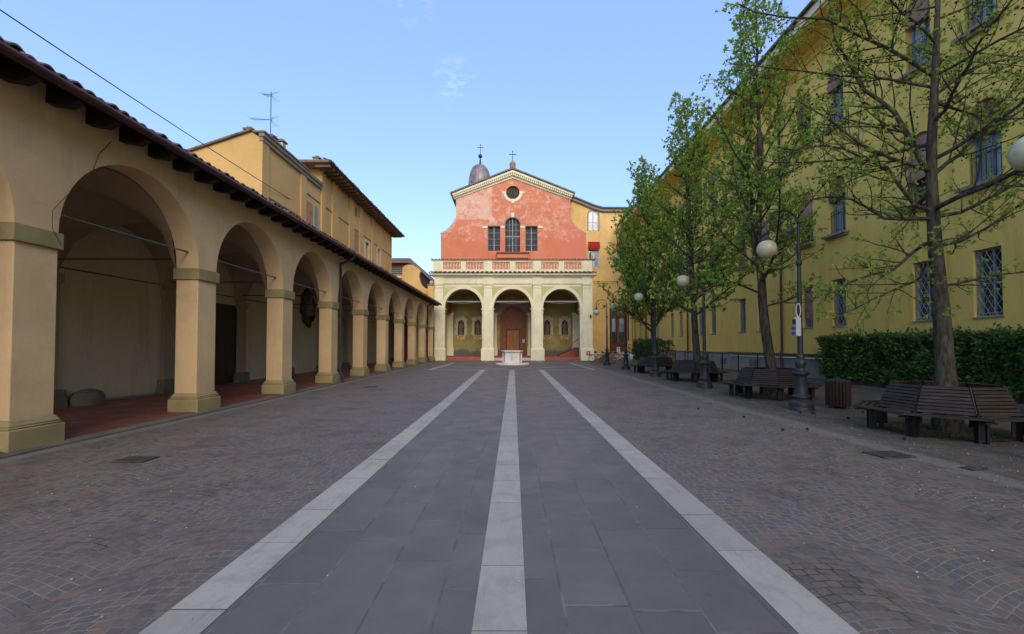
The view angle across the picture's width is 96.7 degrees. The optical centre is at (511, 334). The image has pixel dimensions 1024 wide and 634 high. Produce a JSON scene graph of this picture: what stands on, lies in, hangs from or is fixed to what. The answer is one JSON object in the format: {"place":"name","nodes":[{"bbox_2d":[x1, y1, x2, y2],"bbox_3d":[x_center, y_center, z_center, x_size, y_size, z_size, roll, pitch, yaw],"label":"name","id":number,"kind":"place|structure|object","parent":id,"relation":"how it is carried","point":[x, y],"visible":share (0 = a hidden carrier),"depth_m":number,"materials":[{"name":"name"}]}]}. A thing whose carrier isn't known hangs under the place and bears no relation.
{"place":"outdoors","nodes":[
{"label":"outdoors","id":0,"kind":"place"},
{"bbox_2d":[0,0,810,278],"label":"sky","id":1,"kind":"structure","parent":0,"point":[402,96],"materials":[{"name":"blue"}]},
{"bbox_2d":[200,370,798,633],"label":"path","id":2,"kind":"structure","parent":0,"point":[388,559],"depth_m":3.56,"materials":[{"name":"grey stone"}]},
{"bbox_2d":[139,370,859,633],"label":"path strips","id":3,"kind":"object","parent":2,"relation":"on","point":[500,607],"visible":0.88,"depth_m":3.55,"materials":[{"name":"grey stone"}]},
{"bbox_2d":[0,358,1023,633],"bbox_3d":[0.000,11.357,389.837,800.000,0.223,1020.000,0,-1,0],"label":"ground","id":4,"kind":"structure","parent":0,"point":[128,552],"depth_m":4.99,"materials":[{"name":"grey stone"}]},
{"bbox_2d":[111,456,159,462],"bbox_3d":[-5.300,1.752,6.408,0.444,0.014,0.324,0,-1,0],"label":"drain grate","id":5,"kind":"object","parent":4,"relation":"on","point":[134,459],"visible":1,"depth_m":6.37,"materials":[{"name":"metal"}]},
{"bbox_2d":[0,360,435,458],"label":"arcade kerb","id":6,"kind":"structure","parent":4,"relation":"on","point":[67,441],"depth_m":9.26,"materials":[{"name":"stone"}]},
{"bbox_2d":[0,36,441,452],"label":"arcade","id":7,"kind":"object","parent":4,"relation":"on","point":[137,258],"visible":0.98,"depth_m":11.59,"materials":[{"name":"paint"}]},
{"bbox_2d":[214,303,236,384],"bbox_3d":[-11.530,0.370,18.171,0.240,3.180,1.650,0,-1,0],"label":"door","id":8,"kind":"structure","parent":7,"relation":"in","point":[226,315],"depth_m":18.12,"materials":[{"name":"brown wood"}]},
{"bbox_2d":[53,360,427,437],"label":"arcade floor","id":9,"kind":"structure","parent":7,"relation":"on","point":[107,415],"depth_m":11.41,"materials":[{"name":"red tile"}]},
{"bbox_2d":[187,126,323,229],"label":"corner house","id":10,"kind":"structure","parent":4,"relation":"on","point":[265,157],"depth_m":22.26,"materials":[{"name":"yellow paint"}]},
{"bbox_2d":[0,9,290,199],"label":"overhead cable","id":11,"kind":"object","parent":10,"relation":"attached to","point":[121,90],"visible":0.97,"depth_m":12.58,"materials":[{"name":"metal"}]},
{"bbox_2d":[251,92,277,136],"bbox_3d":[-12.863,-11.174,23.582,1.538,3.034,0.635,0,-1,10],"label":"rooftop antenna","id":12,"kind":"object","parent":10,"relation":"on","point":[270,119],"visible":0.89,"depth_m":23.52,"materials":[{"name":"metal"}]},
{"bbox_2d":[313,205,317,227],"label":"shuttered window","id":13,"kind":"structure","parent":10,"relation":"in","point":[315,216],"depth_m":27.63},
{"bbox_2d":[298,156,404,272],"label":"tall house","id":14,"kind":"structure","parent":4,"relation":"on","point":[354,217],"depth_m":33.40,"materials":[{"name":"yellow paint"}]},
{"bbox_2d":[364,239,369,259],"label":"window","id":15,"kind":"structure","parent":14,"relation":"in","point":[368,242],"depth_m":37.54,"materials":[{"name":"grey stone"}]},
{"bbox_2d":[377,246,380,265],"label":"window","id":16,"kind":"structure","parent":14,"relation":"in","point":[377,246],"depth_m":40.84,"materials":[{"name":"grey stone"}]},
{"bbox_2d":[392,258,433,288],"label":"house","id":17,"kind":"structure","parent":4,"relation":"on","point":[426,278],"depth_m":60.20,"materials":[{"name":"brown paint"}]},
{"bbox_2d":[392,267,401,274],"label":"window","id":18,"kind":"structure","parent":17,"relation":"in","point":[395,270],"depth_m":60.20,"materials":[{"name":"grey metal"}]},
{"bbox_2d":[402,263,427,294],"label":"curved gable wall","id":19,"kind":"structure","parent":17,"relation":"attached to","point":[411,274],"depth_m":46.37,"materials":[{"name":"yellow paint"}]},
{"bbox_2d":[427,280,433,298],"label":"gate pillar","id":20,"kind":"structure","parent":4,"relation":"on","point":[431,289],"depth_m":45.23,"materials":[{"name":"yellow paint"}]},
{"bbox_2d":[495,350,528,364],"bbox_3d":[0.020,1.845,36.265,2.720,1.210,2.720,0,-1,0],"label":"stone well","id":21,"kind":"object","parent":4,"relation":"on","point":[511,357],"visible":0.92,"depth_m":35.67,"materials":[{"name":"white stone"}]},
{"bbox_2d":[428,361,595,369],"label":"paving strips before church","id":22,"kind":"structure","parent":4,"relation":"on","point":[525,368],"depth_m":32.12,"materials":[{"name":"grey stone"}]},
{"bbox_2d":[428,151,597,360],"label":"church","id":23,"kind":"structure","parent":4,"relation":"on","point":[512,268],"depth_m":50.52,"materials":[{"name":"red paint"}]},
{"bbox_2d":[468,144,489,184],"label":"dome","id":24,"kind":"structure","parent":23,"relation":"on","point":[479,171],"depth_m":71.41,"materials":[{"name":"metal"}]},
{"bbox_2d":[488,227,499,250],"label":"window","id":25,"kind":"structure","parent":23,"relation":"in","point":[493,232],"depth_m":51.10,"materials":[{"name":"grey glass"}]},
{"bbox_2d":[502,187,522,202],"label":"round window","id":26,"kind":"structure","parent":23,"relation":"in","point":[512,194],"depth_m":51.21,"materials":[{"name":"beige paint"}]},
{"bbox_2d":[505,218,519,251],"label":"window","id":27,"kind":"structure","parent":23,"relation":"in","point":[512,226],"depth_m":51.11,"materials":[{"name":"grey glass"}]},
{"bbox_2d":[500,306,525,355],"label":"door","id":28,"kind":"structure","parent":23,"relation":"in","point":[513,319],"depth_m":50.73,"materials":[{"name":"brown wood"}]},
{"bbox_2d":[525,227,537,250],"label":"window","id":29,"kind":"structure","parent":23,"relation":"in","point":[531,233],"depth_m":51.10,"materials":[{"name":"grey glass"}]},
{"bbox_2d":[10,373,1023,633],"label":"fallen petals","id":30,"kind":"object","parent":4,"relation":"on","point":[724,421],"visible":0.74,"depth_m":7.30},
{"bbox_2d":[588,350,604,361],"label":"bicycle","id":31,"kind":"object","parent":4,"relation":"on","point":[595,352],"visible":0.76,"depth_m":40.34,"materials":[{"name":"white metal"}]},
{"bbox_2d":[593,299,610,364],"bbox_3d":[6.963,-0.211,35.217,1.335,5.084,0.580,0,-1,0],"label":"street lamp","id":32,"kind":"object","parent":4,"relation":"on","point":[596,312],"visible":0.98,"depth_m":35.14,"materials":[{"name":"black metal"}]},
{"bbox_2d":[570,196,634,358],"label":"yellow wing","id":33,"kind":"structure","parent":4,"relation":"on","point":[593,221],"depth_m":53.51,"materials":[{"name":"yellow paint"}]},
{"bbox_2d":[588,210,597,230],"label":"window","id":34,"kind":"structure","parent":33,"relation":"in","point":[593,215],"depth_m":53.82,"materials":[{"name":"white glass"}]},
{"bbox_2d":[588,242,600,267],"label":"window","id":35,"kind":"structure","parent":33,"relation":"in","point":[593,247],"depth_m":53.62,"materials":[{"name":"white glass"}]},
{"bbox_2d":[611,306,624,351],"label":"entrance door","id":36,"kind":"structure","parent":33,"relation":"in","point":[617,320],"depth_m":53.57,"materials":[{"name":"red wood"}]},
{"bbox_2d":[596,351,615,362],"bbox_3d":[8.121,1.875,39.519,1.759,1.073,0.562,-1,-7,20],"label":"bicycle","id":37,"kind":"object","parent":4,"relation":"on","point":[602,356],"visible":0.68,"depth_m":39.60,"materials":[{"name":"black metal"}]},
{"bbox_2d":[609,350,628,363],"bbox_3d":[8.822,1.842,37.711,1.759,1.073,0.562,0,4,-6],"label":"bicycle","id":38,"kind":"object","parent":4,"relation":"on","point":[617,356],"visible":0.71,"depth_m":37.69,"materials":[{"name":"grey metal"}]},
{"bbox_2d":[609,291,630,369],"bbox_3d":[6.943,-0.318,29.306,1.335,5.084,0.580,0,-1,-2],"label":"street lamp","id":39,"kind":"object","parent":4,"relation":"on","point":[625,366],"visible":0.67,"depth_m":29.19,"materials":[{"name":"black metal"}]},
{"bbox_2d":[611,343,636,360],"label":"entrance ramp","id":40,"kind":"structure","parent":4,"relation":"on","point":[621,353],"depth_m":49.82,"materials":[{"name":"grey concrete"}]},
{"bbox_2d":[634,278,660,376],"bbox_3d":[6.983,-0.424,23.433,1.335,5.084,0.580,0,-1,2],"label":"street lamp","id":41,"kind":"object","parent":4,"relation":"on","point":[655,369],"visible":0.88,"depth_m":23.33,"materials":[{"name":"grey metal"}]},
{"bbox_2d":[632,357,672,372],"bbox_3d":[8.300,1.719,26.365,2.683,0.905,2.683,0,-1,-11],"label":"ring bench","id":42,"kind":"object","parent":4,"relation":"on","point":[667,362],"visible":0.67,"depth_m":25.72,"materials":[{"name":"brown wood"}]},
{"bbox_2d":[631,336,675,361],"bbox_3d":[10.483,1.104,33.937,2.262,2.103,4.336,0,-1,0],"label":"hedge","id":43,"kind":"object","parent":4,"relation":"on","point":[645,345],"visible":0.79,"depth_m":32.62,"materials":[{"name":"green plant"}]},
{"bbox_2d":[676,255,712,387],"bbox_3d":[6.973,-0.533,17.400,1.335,5.084,0.580,0,-1,-3],"label":"street lamp","id":44,"kind":"object","parent":4,"relation":"on","point":[704,381],"visible":0.96,"depth_m":17.32,"materials":[{"name":"grey metal"}]},
{"bbox_2d":[661,360,728,381],"bbox_3d":[8.300,1.617,20.766,2.683,0.905,2.683,0,-1,-3],"label":"ring bench","id":45,"kind":"object","parent":4,"relation":"on","point":[682,366],"visible":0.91,"depth_m":20.18,"materials":[{"name":"brown wood"}]},
{"bbox_2d":[652,350,757,371],"bbox_3d":[13.200,1.766,34.716,0.070,1.260,20.561,0,-1,0],"label":"area railing","id":46,"kind":"object","parent":4,"relation":"on","point":[726,364],"visible":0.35,"depth_m":28.42,"materials":[{"name":"metal"}]},
{"bbox_2d":[721,367,822,400],"bbox_3d":[8.220,1.503,14.467,2.683,0.905,2.683,0,-1,-6],"label":"ring bench","id":47,"kind":"object","parent":4,"relation":"on","point":[760,377],"visible":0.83,"depth_m":13.91,"materials":[{"name":"brown wood"}]},
{"bbox_2d":[756,210,814,411],"bbox_3d":[6.902,-0.651,11.520,1.335,5.084,0.580,0,-1,0],"label":"street lamp","id":48,"kind":"object","parent":4,"relation":"on","point":[766,248],"visible":1,"depth_m":11.44,"materials":[{"name":"grey metal"}]},
{"bbox_2d":[791,303,800,335],"bbox_3d":[7.144,-0.390,11.424,0.249,0.837,0.100,0,-1,0],"label":"electrical box","id":49,"kind":"object","parent":48,"relation":"attached to","point":[796,322],"visible":1,"depth_m":11.38,"materials":[{"name":"white plastic"}]},
{"bbox_2d":[697,408,906,439],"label":"fallen seed balls","id":50,"kind":"object","parent":4,"relation":"on","point":[904,438],"visible":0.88,"depth_m":10.01},
{"bbox_2d":[617,0,1023,379],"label":"long building","id":51,"kind":"structure","parent":4,"relation":"on","point":[734,327],"depth_m":17.82,"materials":[{"name":"yellow paint"}]},
{"bbox_2d":[670,314,673,336],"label":"window","id":52,"kind":"structure","parent":51,"relation":"in","point":[671,314],"depth_m":40.20,"materials":[{"name":"grey glass"}]},
{"bbox_2d":[679,313,682,336],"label":"window","id":53,"kind":"structure","parent":51,"relation":"in","point":[681,315],"depth_m":37.92,"materials":[{"name":"grey glass"}]},
{"bbox_2d":[700,308,701,334],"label":"window","id":54,"kind":"structure","parent":51,"relation":"in","point":[700,308],"depth_m":34.03,"materials":[{"name":"grey glass"}]},
{"bbox_2d":[706,175,714,214],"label":"window","id":55,"kind":"structure","parent":51,"relation":"in","point":[711,179],"depth_m":31.94,"materials":[{"name":"grey glass"}]},
{"bbox_2d":[710,305,715,334],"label":"window","id":56,"kind":"structure","parent":51,"relation":"in","point":[714,313],"depth_m":31.95,"materials":[{"name":"grey glass"}]},
{"bbox_2d":[731,150,744,195],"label":"window","id":57,"kind":"structure","parent":51,"relation":"in","point":[742,150],"depth_m":28.01,"materials":[{"name":"grey glass"}]},
{"bbox_2d":[720,358,756,366],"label":"basement window","id":58,"kind":"structure","parent":51,"relation":"in","point":[724,359],"depth_m":26.51,"materials":[{"name":"grey glass"}]},
{"bbox_2d":[734,229,745,270],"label":"window","id":59,"kind":"structure","parent":51,"relation":"in","point":[744,229],"depth_m":27.76,"materials":[{"name":"grey glass"}]},
{"bbox_2d":[738,298,745,332],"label":"window","id":60,"kind":"structure","parent":51,"relation":"in","point":[743,301],"depth_m":27.95,"materials":[{"name":"grey glass"}]},
{"bbox_2d":[750,218,766,264],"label":"window","id":61,"kind":"structure","parent":51,"relation":"in","point":[763,229],"depth_m":25.34,"materials":[{"name":"grey glass"}]},
{"bbox_2d":[753,132,765,181],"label":"window","id":62,"kind":"structure","parent":51,"relation":"in","point":[755,152],"depth_m":25.89,"materials":[{"name":"grey glass"}]},
{"bbox_2d":[793,93,812,152],"bbox_3d":[14.035,-10.216,21.806,0.590,2.770,1.310,0,-1,0],"label":"window","id":63,"kind":"structure","parent":51,"relation":"in","point":[799,115],"depth_m":21.86,"materials":[{"name":"grey glass"}]},
{"bbox_2d":[792,192,815,250],"bbox_3d":[14.035,-5.468,21.685,0.590,2.670,1.340,0,-1,0],"label":"window","id":64,"kind":"structure","parent":51,"relation":"in","point":[808,209],"depth_m":21.57,"materials":[{"name":"grey glass"}]},
{"bbox_2d":[803,285,813,328],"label":"window","id":65,"kind":"structure","parent":51,"relation":"in","point":[808,308],"depth_m":21.68,"materials":[{"name":"brown glass"}]},
{"bbox_2d":[819,65,844,135],"bbox_3d":[14.035,-10.269,19.716,0.590,2.770,1.310,0,-1,0],"label":"window","id":66,"kind":"structure","parent":51,"relation":"in","point":[830,87],"depth_m":19.84,"materials":[{"name":"grey glass"}]},
{"bbox_2d":[822,176,848,240],"bbox_3d":[14.035,-5.521,19.596,0.590,2.670,1.340,0,-1,0],"label":"window","id":67,"kind":"structure","parent":51,"relation":"in","point":[840,230],"depth_m":19.66,"materials":[{"name":"grey glass"}]},
{"bbox_2d":[831,278,846,326],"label":"window","id":68,"kind":"structure","parent":51,"relation":"in","point":[841,308],"depth_m":19.68,"materials":[{"name":"grey glass"}]},
{"bbox_2d":[895,0,931,83],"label":"window","id":69,"kind":"structure","parent":51,"relation":"in","point":[922,38],"depth_m":15.75,"materials":[{"name":"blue glass"}]},
{"bbox_2d":[899,131,939,214],"bbox_3d":[14.035,-5.622,15.597,0.590,2.670,1.340,0,-1,0],"label":"window","id":70,"kind":"structure","parent":51,"relation":"in","point":[920,176],"depth_m":15.75,"materials":[{"name":"grey glass"}]},
{"bbox_2d":[912,261,931,322],"bbox_3d":[14.145,-1.476,15.492,0.350,2.075,0.880,0,-1,0],"label":"window","id":71,"kind":"structure","parent":51,"relation":"in","point":[924,286],"depth_m":15.74,"materials":[{"name":"grey glass"}]},
{"bbox_2d":[951,0,1003,44],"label":"window","id":72,"kind":"structure","parent":51,"relation":"in","point":[975,31],"depth_m":13.69,"materials":[{"name":"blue glass"}]},
{"bbox_2d":[954,98,1009,193],"bbox_3d":[14.035,-5.675,13.508,0.590,2.670,1.340,0,-1,0],"label":"window","id":73,"kind":"structure","parent":51,"relation":"in","point":[992,159],"depth_m":13.54,"materials":[{"name":"clear glass"}]},
{"bbox_2d":[972,246,1003,318],"bbox_3d":[14.145,-1.529,13.403,0.350,2.075,0.880,0,-1,0],"label":"window","id":74,"kind":"structure","parent":51,"relation":"in","point":[991,305],"depth_m":13.53,"materials":[{"name":"clear glass"}]},
{"bbox_2d":[631,360,1023,408],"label":"planting kerb","id":75,"kind":"structure","parent":4,"relation":"on","point":[1021,406],"depth_m":16.82,"materials":[{"name":"stone"}]},
{"bbox_2d":[645,371,1015,440],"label":"tree pit soil","id":76,"kind":"object","parent":4,"relation":"on","point":[1001,437],"visible":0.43,"depth_m":8.50,"materials":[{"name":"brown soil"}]},
{"bbox_2d":[597,155,710,370],"bbox_3d":[7.984,-3.966,25.891,5.601,12.551,5.996,0,-1,-14],"label":"spring tree","id":77,"kind":"object","parent":76,"relation":"on","point":[630,269],"visible":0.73,"depth_m":25.96,"materials":[{"name":"green plant"}]},
{"bbox_2d":[627,91,765,380],"bbox_3d":[7.987,-4.512,20.516,5.428,13.455,6.551,0,-2,16],"label":"spring tree","id":78,"kind":"object","parent":76,"relation":"on","point":[690,193],"visible":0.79,"depth_m":20.20,"materials":[{"name":"green plant"}]},
{"bbox_2d":[649,0,849,396],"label":"spring tree","id":79,"kind":"object","parent":76,"relation":"on","point":[763,192],"visible":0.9,"depth_m":14.39,"materials":[{"name":"green plant"}]},
{"bbox_2d":[714,0,1023,432],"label":"spring tree","id":80,"kind":"object","parent":76,"relation":"on","point":[945,372],"visible":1,"depth_m":8.60,"materials":[{"name":"green plant"}]},
{"bbox_2d":[825,378,851,406],"bbox_3d":[8.514,1.498,11.866,0.573,0.725,0.541,0,-1,0],"label":"litter bin","id":81,"kind":"object","parent":4,"relation":"on","point":[837,392],"visible":1,"depth_m":11.66,"materials":[{"name":"brown wood"}]},
{"bbox_2d":[862,451,916,457],"bbox_3d":[5.550,1.759,6.708,0.524,0.014,0.384,0,-1,-6],"label":"drain grate","id":82,"kind":"object","parent":4,"relation":"on","point":[889,454],"visible":1,"depth_m":6.67,"materials":[{"name":"metal"}]},
{"bbox_2d":[852,380,1023,444],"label":"ring bench","id":83,"kind":"object","parent":4,"relation":"on","point":[985,406],"visible":0.99,"depth_m":7.98,"materials":[{"name":"brown wood"}]},
{"bbox_2d":[960,465,988,470],"bbox_3d":[6.050,1.740,5.958,0.324,0.014,0.144,0,-2,-17],"label":"drain grate","id":84,"kind":"object","parent":4,"relation":"on","point":[974,467],"visible":1,"depth_m":5.95,"materials":[{"name":"metal"}]},
{"bbox_2d":[1007,134,1023,170],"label":"street lamp","id":85,"kind":"object","parent":4,"relation":"on","point":[1015,156],"visible":1,"depth_m":5.80,"materials":[{"name":"white glass"}]},
{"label":"planting soil","id":86,"kind":"structure","parent":0,"visible":0},
{"bbox_2d":[814,321,1023,403],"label":"laurel hedge","id":87,"kind":"object","parent":86,"relation":"on","point":[866,359],"visible":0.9,"depth_m":14.60,"materials":[{"name":"green plant"}]}
]}

